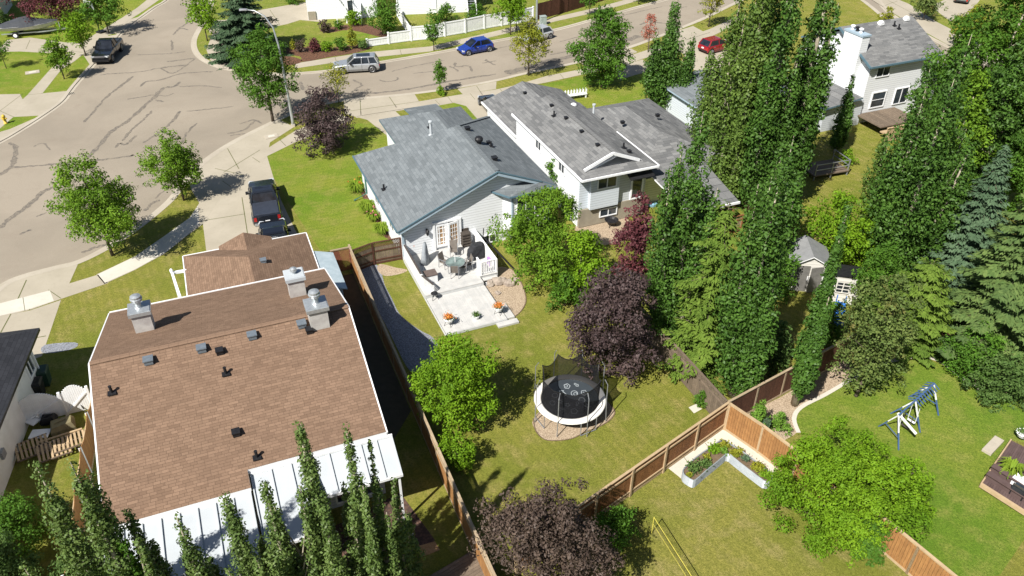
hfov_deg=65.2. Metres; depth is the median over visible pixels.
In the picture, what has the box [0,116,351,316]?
pavement
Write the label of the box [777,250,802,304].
shrub
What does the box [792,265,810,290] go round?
door
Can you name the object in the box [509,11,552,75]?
maple tree
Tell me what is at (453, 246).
patio chair
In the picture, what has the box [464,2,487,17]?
shrub
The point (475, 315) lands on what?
flower pot
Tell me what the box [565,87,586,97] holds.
picket fence
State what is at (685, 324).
larch tree
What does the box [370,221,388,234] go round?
daylily
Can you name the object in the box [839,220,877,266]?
shade tree
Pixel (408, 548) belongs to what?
aspen tree
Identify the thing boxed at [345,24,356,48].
shrub
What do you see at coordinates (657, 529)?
lawn net
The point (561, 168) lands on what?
window
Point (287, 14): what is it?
driveway
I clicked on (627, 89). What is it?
lawn
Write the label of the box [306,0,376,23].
house
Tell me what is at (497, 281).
garden rock
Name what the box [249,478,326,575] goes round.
aspen tree
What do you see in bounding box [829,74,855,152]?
poplar tree
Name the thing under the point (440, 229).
door
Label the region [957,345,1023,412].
shrub
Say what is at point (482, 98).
parked car
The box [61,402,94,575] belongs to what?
wooden fence
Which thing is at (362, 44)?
shrub
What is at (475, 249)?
covered grill
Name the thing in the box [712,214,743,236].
wooden fence
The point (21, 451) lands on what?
wooden pallet
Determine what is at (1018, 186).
shade tree
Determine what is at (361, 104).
driveway
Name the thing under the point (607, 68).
linden tree
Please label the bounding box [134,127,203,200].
maple tree
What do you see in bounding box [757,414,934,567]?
ninebark tree
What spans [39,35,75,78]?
maple tree
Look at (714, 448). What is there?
vegetable plant
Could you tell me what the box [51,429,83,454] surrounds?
wooden pallet
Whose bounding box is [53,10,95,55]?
maple tree
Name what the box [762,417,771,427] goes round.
cedar shrub
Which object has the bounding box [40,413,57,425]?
plastic tub
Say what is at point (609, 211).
window
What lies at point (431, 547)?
garden bed
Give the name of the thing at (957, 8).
driveway
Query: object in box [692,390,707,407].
shrub
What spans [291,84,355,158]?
cherry tree
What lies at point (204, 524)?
patio cover
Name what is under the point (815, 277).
door
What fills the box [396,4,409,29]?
white fence
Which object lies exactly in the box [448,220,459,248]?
door
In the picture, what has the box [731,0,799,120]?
poplar tree
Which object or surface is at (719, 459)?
raised bed
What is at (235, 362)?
house
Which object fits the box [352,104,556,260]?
house
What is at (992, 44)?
shade tree
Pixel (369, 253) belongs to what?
garden gate
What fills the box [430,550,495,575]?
wooden deck
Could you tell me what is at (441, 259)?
patio chair
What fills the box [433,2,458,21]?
shrub
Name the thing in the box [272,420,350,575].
aspen tree
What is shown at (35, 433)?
metal panel
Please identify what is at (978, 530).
lawn
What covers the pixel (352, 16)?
shrub
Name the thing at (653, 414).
lawn
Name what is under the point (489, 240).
window
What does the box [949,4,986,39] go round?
shade tree
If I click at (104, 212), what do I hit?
maple tree
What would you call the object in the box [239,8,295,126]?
street lamp
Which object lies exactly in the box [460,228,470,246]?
stacked chairs
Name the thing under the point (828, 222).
shade tree
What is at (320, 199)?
lawn
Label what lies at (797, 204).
poplar tree
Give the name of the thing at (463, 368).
tree
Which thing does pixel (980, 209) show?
spruce tree
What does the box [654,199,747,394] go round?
larch tree
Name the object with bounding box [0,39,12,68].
young tree
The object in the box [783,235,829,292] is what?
garden shed
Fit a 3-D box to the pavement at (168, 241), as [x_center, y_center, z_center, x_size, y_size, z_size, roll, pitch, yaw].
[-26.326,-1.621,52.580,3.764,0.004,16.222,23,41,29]
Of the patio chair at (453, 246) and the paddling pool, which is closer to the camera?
the patio chair at (453, 246)
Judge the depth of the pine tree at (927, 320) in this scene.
43.15 m
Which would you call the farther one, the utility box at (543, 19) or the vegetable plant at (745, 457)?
the utility box at (543, 19)
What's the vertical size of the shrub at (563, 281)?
2.732 m
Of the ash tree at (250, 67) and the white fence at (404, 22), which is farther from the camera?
the white fence at (404, 22)
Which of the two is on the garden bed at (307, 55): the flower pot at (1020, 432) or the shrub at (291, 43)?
the shrub at (291, 43)
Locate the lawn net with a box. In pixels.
[651,518,690,575]
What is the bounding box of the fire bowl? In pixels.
[604,216,618,226]
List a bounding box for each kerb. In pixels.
[0,0,168,143]
[0,0,882,291]
[191,0,988,74]
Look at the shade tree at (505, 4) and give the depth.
88.92 m
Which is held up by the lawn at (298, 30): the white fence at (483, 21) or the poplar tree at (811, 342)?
the white fence at (483, 21)
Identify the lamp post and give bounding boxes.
[535,0,537,24]
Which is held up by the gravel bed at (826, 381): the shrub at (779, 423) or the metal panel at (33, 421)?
the shrub at (779, 423)
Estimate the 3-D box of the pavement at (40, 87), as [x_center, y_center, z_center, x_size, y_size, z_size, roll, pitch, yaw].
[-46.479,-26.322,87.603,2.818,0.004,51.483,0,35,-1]
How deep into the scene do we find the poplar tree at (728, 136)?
53.45 m
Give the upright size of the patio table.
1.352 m
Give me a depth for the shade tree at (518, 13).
90.98 m
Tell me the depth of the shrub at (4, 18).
91.86 m
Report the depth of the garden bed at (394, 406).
44.30 m
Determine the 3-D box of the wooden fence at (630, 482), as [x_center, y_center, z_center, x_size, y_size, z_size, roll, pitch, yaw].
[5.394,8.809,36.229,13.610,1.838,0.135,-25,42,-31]
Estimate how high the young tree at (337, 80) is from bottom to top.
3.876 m
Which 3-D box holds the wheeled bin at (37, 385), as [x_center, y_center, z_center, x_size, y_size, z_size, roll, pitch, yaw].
[-24.915,5.247,41.908,0.720,1.010,0.820,-10,36,-14]
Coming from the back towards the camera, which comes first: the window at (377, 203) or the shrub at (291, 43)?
the shrub at (291, 43)
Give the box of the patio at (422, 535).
[334,493,434,575]
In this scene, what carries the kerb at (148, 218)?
on the road
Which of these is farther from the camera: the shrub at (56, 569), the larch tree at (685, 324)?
the larch tree at (685, 324)
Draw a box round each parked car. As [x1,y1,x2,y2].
[333,52,379,74]
[456,35,493,55]
[478,94,493,111]
[518,24,553,43]
[698,35,725,54]
[953,0,969,3]
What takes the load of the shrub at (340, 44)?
on the garden bed at (307, 55)
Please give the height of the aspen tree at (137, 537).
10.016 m
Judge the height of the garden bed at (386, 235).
0.001 m
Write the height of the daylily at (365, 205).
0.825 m
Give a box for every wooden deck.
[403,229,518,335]
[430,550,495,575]
[807,149,850,180]
[858,107,906,140]
[979,439,1023,514]
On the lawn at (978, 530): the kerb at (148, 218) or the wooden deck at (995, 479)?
the wooden deck at (995, 479)
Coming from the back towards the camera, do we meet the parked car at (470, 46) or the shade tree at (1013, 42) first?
the parked car at (470, 46)
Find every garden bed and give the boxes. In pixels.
[41,342,77,352]
[280,24,386,64]
[343,274,410,439]
[360,187,390,238]
[417,541,439,555]
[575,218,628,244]
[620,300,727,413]
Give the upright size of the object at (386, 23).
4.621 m
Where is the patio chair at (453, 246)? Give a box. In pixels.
[449,240,457,256]
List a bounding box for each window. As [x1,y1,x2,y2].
[25,355,35,378]
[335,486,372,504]
[374,196,379,209]
[389,222,394,235]
[482,234,496,243]
[516,195,542,215]
[535,139,541,152]
[558,161,564,175]
[597,176,617,189]
[599,206,617,217]
[835,281,851,293]
[868,90,887,108]
[875,66,891,77]
[891,86,909,104]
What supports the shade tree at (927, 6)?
on the lawn at (298, 30)
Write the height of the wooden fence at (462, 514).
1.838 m
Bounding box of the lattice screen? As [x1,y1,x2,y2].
[330,246,352,270]
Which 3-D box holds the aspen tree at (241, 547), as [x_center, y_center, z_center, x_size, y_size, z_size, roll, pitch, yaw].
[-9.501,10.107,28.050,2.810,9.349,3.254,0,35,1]
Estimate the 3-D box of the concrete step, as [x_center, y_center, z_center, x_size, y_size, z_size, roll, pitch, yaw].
[23.570,7.728,39.215,1.400,0.160,0.450,-26,43,-32]
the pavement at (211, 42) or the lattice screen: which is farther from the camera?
the pavement at (211, 42)
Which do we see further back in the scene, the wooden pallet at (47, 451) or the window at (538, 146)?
the window at (538, 146)
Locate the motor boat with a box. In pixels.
[0,16,67,38]
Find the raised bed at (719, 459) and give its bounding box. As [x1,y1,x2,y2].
[681,439,772,488]
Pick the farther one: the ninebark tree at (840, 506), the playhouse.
the playhouse
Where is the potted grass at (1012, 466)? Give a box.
[998,455,1023,478]
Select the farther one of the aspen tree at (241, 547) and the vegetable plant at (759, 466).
the vegetable plant at (759, 466)
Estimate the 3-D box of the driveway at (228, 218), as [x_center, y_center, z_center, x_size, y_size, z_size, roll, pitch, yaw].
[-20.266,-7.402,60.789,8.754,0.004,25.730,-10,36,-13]
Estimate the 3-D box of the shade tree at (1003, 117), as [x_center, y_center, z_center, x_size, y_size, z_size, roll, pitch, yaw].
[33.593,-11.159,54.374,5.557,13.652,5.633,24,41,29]
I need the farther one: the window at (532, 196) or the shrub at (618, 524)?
the window at (532, 196)
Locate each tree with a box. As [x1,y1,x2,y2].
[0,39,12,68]
[1,0,82,22]
[18,460,147,575]
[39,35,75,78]
[42,149,141,255]
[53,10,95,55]
[60,458,177,575]
[75,0,131,32]
[93,508,163,575]
[116,537,144,575]
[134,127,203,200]
[138,542,191,575]
[174,511,233,575]
[180,0,220,40]
[194,490,275,575]
[202,0,292,70]
[226,22,300,121]
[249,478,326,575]
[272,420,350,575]
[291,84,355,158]
[319,61,350,102]
[340,422,388,575]
[366,439,402,575]
[384,477,425,575]
[406,330,501,431]
[422,8,444,50]
[432,59,446,86]
[467,476,626,575]
[485,184,581,293]
[489,0,530,34]
[506,1,526,29]
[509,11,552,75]
[564,262,663,386]
[565,3,635,87]
[579,0,599,12]
[609,190,655,286]
[639,1,697,108]
[640,109,722,343]
[641,13,658,49]
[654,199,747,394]
[661,280,715,383]
[685,0,754,144]
[697,0,724,26]
[704,0,775,209]
[712,157,793,398]
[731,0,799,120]
[734,0,806,216]
[746,130,805,269]
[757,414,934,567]
[778,0,840,188]
[790,201,853,406]
[796,188,879,261]
[825,271,928,396]
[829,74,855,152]
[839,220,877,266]
[848,240,910,319]
[856,103,935,242]
[860,35,979,272]
[870,454,938,536]
[871,257,957,367]
[904,29,974,127]
[908,144,1012,302]
[910,0,948,19]
[921,0,1023,148]
[933,66,997,189]
[934,193,1023,398]
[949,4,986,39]
[958,33,1023,200]
[988,100,1023,220]
[992,1,1023,148]
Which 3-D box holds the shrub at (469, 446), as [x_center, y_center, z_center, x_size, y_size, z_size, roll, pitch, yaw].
[-2.562,7.607,37.480,2.096,2.616,1.739,12,37,17]
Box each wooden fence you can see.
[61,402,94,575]
[348,244,496,575]
[514,402,729,575]
[538,0,602,19]
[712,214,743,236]
[724,402,957,575]
[728,325,884,413]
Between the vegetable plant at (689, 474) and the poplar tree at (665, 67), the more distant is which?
the poplar tree at (665, 67)
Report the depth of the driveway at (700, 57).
86.32 m
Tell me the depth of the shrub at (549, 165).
57.74 m
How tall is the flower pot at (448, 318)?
0.805 m
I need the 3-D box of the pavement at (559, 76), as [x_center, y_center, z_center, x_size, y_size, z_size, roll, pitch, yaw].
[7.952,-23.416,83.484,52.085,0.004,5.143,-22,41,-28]
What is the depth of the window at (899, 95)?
71.16 m
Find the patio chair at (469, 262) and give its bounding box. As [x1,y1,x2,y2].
[464,254,473,269]
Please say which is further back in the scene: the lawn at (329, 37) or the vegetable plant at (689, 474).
the lawn at (329, 37)
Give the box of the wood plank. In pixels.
[39,428,81,442]
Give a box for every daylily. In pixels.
[344,176,364,192]
[355,199,375,212]
[366,205,379,220]
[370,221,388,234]
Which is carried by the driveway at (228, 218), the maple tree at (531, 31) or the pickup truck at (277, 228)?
the pickup truck at (277, 228)
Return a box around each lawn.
[0,0,162,131]
[1,0,1023,575]
[197,0,1022,72]
[267,122,391,249]
[317,30,375,46]
[439,72,644,119]
[529,457,907,575]
[796,360,1023,575]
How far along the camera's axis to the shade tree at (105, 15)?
89.57 m
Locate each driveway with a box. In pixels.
[0,17,136,138]
[0,264,77,357]
[190,120,296,250]
[207,2,325,31]
[344,94,418,134]
[455,82,495,117]
[582,49,646,79]
[678,26,726,69]
[936,0,979,20]
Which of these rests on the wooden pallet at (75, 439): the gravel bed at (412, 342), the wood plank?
the wood plank
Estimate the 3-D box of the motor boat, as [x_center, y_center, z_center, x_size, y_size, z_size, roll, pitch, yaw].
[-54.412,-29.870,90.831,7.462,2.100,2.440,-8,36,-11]
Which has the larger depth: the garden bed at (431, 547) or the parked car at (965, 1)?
the parked car at (965, 1)
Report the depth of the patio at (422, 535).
35.31 m
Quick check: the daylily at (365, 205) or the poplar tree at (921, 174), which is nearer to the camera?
the poplar tree at (921, 174)
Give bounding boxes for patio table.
[445,257,464,274]
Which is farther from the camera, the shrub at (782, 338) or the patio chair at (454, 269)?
the patio chair at (454, 269)
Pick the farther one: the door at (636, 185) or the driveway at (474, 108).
the driveway at (474, 108)
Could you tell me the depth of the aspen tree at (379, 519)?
28.15 m
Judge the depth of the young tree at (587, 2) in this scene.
96.18 m
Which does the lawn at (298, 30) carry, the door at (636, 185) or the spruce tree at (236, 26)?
the spruce tree at (236, 26)
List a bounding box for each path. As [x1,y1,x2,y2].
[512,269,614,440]
[669,404,777,477]
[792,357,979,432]
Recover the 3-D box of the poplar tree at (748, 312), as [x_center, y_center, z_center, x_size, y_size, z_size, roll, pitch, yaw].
[11.824,0.023,38.338,3.564,13.940,3.546,-27,43,-33]
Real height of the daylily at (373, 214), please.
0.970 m
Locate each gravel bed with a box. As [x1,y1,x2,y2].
[361,265,438,372]
[377,264,406,275]
[483,267,525,316]
[532,402,613,439]
[743,346,1012,439]
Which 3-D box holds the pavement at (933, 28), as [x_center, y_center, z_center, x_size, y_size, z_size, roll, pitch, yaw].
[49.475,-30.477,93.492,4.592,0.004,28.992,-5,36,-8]
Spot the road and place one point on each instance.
(156, 76)
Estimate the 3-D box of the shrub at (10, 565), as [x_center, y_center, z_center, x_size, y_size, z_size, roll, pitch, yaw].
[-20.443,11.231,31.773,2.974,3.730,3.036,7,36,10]
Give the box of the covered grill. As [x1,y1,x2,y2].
[467,241,484,260]
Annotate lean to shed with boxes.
[313,251,346,296]
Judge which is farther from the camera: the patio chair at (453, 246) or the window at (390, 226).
the window at (390, 226)
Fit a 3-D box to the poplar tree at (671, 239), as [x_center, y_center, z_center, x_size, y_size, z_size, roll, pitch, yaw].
[9.041,-2.717,41.873,4.421,14.356,4.139,9,36,12]
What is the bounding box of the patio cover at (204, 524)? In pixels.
[104,434,404,575]
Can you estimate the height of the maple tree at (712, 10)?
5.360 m
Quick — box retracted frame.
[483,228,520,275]
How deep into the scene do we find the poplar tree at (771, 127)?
52.09 m
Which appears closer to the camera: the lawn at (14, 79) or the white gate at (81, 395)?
the white gate at (81, 395)
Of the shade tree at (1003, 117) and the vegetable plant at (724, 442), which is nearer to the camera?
the vegetable plant at (724, 442)
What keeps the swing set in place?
on the lawn at (978, 530)
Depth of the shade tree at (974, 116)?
53.28 m
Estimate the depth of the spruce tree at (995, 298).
41.86 m
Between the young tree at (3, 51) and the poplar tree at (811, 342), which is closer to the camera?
the poplar tree at (811, 342)
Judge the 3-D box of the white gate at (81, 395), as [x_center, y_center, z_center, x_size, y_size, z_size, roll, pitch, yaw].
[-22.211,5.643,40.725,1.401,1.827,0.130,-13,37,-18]
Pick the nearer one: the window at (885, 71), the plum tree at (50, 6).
the window at (885, 71)
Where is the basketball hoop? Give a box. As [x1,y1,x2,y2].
[83,0,106,33]
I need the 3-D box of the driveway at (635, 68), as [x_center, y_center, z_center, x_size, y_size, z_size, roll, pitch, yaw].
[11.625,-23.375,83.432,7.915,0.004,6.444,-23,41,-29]
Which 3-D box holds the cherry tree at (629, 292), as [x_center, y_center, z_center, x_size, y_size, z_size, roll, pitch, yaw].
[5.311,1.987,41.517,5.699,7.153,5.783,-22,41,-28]
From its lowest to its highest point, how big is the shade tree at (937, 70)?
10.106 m
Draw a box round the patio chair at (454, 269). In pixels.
[450,266,458,278]
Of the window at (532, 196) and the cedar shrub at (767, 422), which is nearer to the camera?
the cedar shrub at (767, 422)
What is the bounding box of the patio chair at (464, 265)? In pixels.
[460,256,467,271]
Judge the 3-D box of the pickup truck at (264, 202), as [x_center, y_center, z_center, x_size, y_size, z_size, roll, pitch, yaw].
[-17.945,-6.476,57.893,2.400,1.982,5.986,-11,37,-15]
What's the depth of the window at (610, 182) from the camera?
54.68 m
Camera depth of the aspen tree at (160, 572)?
25.80 m
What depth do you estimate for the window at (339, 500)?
34.86 m
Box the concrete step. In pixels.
[981,436,1003,455]
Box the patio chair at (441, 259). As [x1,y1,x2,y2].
[437,251,448,266]
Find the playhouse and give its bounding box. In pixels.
[832,264,866,304]
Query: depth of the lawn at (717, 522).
34.88 m
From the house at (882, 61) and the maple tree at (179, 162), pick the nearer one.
the maple tree at (179, 162)
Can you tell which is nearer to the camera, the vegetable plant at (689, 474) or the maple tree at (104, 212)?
the vegetable plant at (689, 474)
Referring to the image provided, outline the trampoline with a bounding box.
[533,350,607,436]
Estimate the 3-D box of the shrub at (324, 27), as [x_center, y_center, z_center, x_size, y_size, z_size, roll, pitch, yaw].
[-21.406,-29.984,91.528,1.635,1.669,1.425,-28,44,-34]
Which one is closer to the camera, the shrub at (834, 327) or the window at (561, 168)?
the shrub at (834, 327)
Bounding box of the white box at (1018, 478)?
[1010,473,1023,484]
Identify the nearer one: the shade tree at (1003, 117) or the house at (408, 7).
the shade tree at (1003, 117)
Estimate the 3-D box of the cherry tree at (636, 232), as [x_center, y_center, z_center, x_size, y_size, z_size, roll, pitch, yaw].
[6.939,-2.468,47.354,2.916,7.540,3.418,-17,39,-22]
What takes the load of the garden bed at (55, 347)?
on the lawn at (653, 414)
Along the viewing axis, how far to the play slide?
47.35 m
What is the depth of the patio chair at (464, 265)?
50.61 m
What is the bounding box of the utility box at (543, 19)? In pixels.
[538,15,547,24]
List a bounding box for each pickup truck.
[91,37,123,62]
[245,178,282,226]
[256,218,290,237]
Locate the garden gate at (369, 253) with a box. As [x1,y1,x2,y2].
[352,237,402,269]
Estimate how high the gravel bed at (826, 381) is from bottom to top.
0.001 m
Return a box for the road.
[0,0,984,283]
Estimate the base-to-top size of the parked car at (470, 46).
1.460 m
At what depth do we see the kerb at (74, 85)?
77.44 m
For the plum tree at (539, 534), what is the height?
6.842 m
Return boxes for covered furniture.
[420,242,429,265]
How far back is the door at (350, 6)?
95.47 m
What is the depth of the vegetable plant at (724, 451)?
38.29 m
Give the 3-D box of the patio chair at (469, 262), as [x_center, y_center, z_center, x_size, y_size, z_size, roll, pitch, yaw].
[-2.797,-1.622,50.950,0.610,1.004,0.535,-11,37,-15]
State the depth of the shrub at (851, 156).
63.84 m
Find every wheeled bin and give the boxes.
[31,376,45,393]
[35,364,51,386]
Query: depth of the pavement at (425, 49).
88.19 m
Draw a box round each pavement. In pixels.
[0,0,157,127]
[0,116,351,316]
[0,206,198,315]
[207,29,231,68]
[295,0,637,67]
[353,18,735,117]
[873,0,997,62]
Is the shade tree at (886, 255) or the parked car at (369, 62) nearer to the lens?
the shade tree at (886, 255)
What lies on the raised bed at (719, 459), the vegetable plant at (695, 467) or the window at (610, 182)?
the vegetable plant at (695, 467)
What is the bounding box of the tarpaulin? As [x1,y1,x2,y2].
[50,415,75,436]
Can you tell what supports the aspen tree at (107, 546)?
on the lawn at (653, 414)
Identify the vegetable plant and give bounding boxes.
[685,458,702,477]
[685,472,692,477]
[698,457,712,471]
[702,453,711,460]
[706,439,723,454]
[718,438,731,448]
[719,445,728,455]
[729,446,742,457]
[740,454,751,462]
[750,458,765,474]
[758,466,774,478]
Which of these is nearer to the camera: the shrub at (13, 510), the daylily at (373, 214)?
the shrub at (13, 510)
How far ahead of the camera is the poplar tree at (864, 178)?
51.56 m
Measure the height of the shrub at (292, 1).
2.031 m
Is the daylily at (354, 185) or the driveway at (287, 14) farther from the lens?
the driveway at (287, 14)
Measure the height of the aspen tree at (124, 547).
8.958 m
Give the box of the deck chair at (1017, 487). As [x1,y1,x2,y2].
[1009,482,1023,500]
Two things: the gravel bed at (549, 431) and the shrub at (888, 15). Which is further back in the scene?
the shrub at (888, 15)
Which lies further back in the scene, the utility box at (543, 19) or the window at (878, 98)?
the utility box at (543, 19)
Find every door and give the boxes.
[346,0,353,15]
[435,223,447,247]
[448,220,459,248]
[629,179,643,199]
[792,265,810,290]
[806,267,823,292]
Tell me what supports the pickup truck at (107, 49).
on the road
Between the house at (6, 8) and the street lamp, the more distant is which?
the house at (6, 8)
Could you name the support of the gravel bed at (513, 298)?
on the lawn at (653, 414)
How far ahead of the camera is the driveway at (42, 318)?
48.70 m
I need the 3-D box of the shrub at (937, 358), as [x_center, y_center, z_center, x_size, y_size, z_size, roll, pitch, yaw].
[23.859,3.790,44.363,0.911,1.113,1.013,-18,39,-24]
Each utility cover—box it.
[25,70,39,74]
[264,133,278,138]
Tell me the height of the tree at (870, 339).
7.850 m
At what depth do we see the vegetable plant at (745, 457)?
37.91 m
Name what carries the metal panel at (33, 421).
on the white gate at (40, 404)
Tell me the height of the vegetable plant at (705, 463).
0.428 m
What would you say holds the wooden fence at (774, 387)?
on the lawn at (653, 414)
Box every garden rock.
[487,279,494,286]
[492,277,502,285]
[504,279,515,286]
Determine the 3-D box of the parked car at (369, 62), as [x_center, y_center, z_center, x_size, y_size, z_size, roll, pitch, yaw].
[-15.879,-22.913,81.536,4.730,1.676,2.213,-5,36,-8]
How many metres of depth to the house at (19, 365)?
39.31 m
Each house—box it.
[0,0,11,19]
[0,328,39,500]
[88,232,387,534]
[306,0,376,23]
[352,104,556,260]
[396,0,476,14]
[481,81,739,235]
[663,70,784,127]
[785,16,943,131]
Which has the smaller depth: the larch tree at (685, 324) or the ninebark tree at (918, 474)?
the ninebark tree at (918, 474)
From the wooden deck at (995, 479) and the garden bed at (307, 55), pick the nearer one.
the wooden deck at (995, 479)
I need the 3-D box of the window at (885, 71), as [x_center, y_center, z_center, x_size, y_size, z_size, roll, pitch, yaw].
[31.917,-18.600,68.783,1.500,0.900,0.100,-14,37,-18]
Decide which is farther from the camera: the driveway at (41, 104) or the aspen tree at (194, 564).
the driveway at (41, 104)
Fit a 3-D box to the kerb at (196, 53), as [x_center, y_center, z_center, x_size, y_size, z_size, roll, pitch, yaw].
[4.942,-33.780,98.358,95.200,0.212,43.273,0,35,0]
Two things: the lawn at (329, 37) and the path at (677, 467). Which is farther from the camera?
the lawn at (329, 37)
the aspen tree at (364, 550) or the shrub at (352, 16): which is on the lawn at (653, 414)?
the aspen tree at (364, 550)
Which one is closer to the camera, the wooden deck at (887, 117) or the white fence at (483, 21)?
the wooden deck at (887, 117)
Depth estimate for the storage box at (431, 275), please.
49.87 m
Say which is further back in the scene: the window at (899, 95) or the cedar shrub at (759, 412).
the window at (899, 95)
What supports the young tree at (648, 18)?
on the lawn at (653, 414)
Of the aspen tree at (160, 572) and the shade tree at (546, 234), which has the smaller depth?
the aspen tree at (160, 572)
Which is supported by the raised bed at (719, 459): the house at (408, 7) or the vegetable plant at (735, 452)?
the vegetable plant at (735, 452)
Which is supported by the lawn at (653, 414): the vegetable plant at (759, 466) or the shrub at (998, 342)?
the shrub at (998, 342)
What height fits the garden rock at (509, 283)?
0.457 m
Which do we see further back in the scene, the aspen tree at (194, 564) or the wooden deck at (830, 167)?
the wooden deck at (830, 167)
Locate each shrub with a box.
[0,10,10,23]
[0,489,52,559]
[0,524,44,575]
[46,543,101,575]
[286,0,298,4]
[289,39,295,49]
[294,38,305,52]
[307,37,320,52]
[317,19,331,32]
[320,41,332,51]
[330,36,348,50]
[332,20,343,29]
[344,9,362,25]
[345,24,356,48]
[357,39,368,49]
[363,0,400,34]
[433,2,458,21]
[435,424,477,475]
[436,85,444,95]
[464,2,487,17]
[544,158,557,198]
[544,269,588,311]
[549,227,612,302]
[592,504,641,551]
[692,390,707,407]
[750,399,768,429]
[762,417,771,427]
[763,320,794,374]
[769,411,792,435]
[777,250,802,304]
[824,301,846,346]
[837,510,892,567]
[839,148,859,167]
[876,6,894,20]
[934,351,946,364]
[939,320,1012,386]
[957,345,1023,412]
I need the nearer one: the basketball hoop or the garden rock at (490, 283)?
the garden rock at (490, 283)
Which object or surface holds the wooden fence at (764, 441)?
on the lawn at (653, 414)
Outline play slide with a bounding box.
[834,295,846,327]
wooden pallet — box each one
[15,433,49,462]
[35,435,72,463]
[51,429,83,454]
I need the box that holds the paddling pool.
[648,201,658,206]
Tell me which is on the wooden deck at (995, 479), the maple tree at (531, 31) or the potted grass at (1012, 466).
the potted grass at (1012, 466)
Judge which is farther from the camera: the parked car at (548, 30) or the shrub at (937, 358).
the parked car at (548, 30)
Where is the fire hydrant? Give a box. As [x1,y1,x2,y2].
[1,114,7,123]
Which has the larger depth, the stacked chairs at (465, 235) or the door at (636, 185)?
the door at (636, 185)
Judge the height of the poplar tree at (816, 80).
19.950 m
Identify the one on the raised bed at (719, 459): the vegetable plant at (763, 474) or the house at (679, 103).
the vegetable plant at (763, 474)
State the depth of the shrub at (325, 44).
86.22 m
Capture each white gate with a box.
[19,393,67,419]
[56,385,90,415]
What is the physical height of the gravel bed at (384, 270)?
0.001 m
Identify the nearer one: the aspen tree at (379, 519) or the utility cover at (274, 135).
the aspen tree at (379, 519)
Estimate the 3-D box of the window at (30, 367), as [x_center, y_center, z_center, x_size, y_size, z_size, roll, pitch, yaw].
[-24.981,4.019,41.403,0.100,1.100,0.900,-8,36,-11]
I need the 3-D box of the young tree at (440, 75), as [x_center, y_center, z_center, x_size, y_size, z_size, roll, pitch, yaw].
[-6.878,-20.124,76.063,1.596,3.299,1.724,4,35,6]
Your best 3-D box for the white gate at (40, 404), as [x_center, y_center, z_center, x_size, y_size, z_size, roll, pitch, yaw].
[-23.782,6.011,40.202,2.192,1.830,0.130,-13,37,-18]
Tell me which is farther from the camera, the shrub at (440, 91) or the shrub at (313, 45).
the shrub at (313, 45)
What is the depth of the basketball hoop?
91.55 m
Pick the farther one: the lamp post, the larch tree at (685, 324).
the lamp post
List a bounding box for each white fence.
[366,6,533,45]
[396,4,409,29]
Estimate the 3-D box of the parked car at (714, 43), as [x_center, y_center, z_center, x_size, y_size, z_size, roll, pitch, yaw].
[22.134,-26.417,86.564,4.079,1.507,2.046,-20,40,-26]
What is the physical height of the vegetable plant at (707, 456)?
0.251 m
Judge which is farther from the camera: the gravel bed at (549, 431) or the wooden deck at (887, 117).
the wooden deck at (887, 117)
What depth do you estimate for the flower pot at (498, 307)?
47.42 m
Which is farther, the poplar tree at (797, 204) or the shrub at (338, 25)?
the shrub at (338, 25)
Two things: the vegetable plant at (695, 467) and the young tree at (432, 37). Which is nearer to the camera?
the vegetable plant at (695, 467)
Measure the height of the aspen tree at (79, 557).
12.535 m
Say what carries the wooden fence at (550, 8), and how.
on the lawn at (298, 30)
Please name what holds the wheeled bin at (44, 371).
on the lawn at (653, 414)
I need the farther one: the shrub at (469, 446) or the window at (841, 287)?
the window at (841, 287)
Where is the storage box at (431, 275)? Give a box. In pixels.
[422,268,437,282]
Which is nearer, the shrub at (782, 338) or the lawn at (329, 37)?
the shrub at (782, 338)
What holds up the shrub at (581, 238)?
on the lawn at (653, 414)
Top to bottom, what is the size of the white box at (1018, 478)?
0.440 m
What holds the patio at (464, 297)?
on the lawn at (653, 414)
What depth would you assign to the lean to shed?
48.24 m
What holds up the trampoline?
on the gravel bed at (549, 431)
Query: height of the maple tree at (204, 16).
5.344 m
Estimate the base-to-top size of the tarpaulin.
0.540 m
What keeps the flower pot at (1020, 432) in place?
on the wooden deck at (995, 479)
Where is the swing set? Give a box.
[878,382,938,449]
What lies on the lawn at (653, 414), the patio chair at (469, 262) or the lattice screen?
the lattice screen
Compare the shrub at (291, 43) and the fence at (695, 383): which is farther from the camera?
the shrub at (291, 43)
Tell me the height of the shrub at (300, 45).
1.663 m
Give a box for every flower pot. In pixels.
[442,310,456,326]
[472,311,480,319]
[492,301,504,313]
[1014,424,1023,438]
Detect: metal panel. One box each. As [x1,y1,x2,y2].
[25,417,39,425]
[28,429,49,438]
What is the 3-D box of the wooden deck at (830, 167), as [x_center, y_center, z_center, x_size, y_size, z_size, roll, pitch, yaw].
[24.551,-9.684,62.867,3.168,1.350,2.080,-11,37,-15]
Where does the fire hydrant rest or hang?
on the lawn at (14, 79)

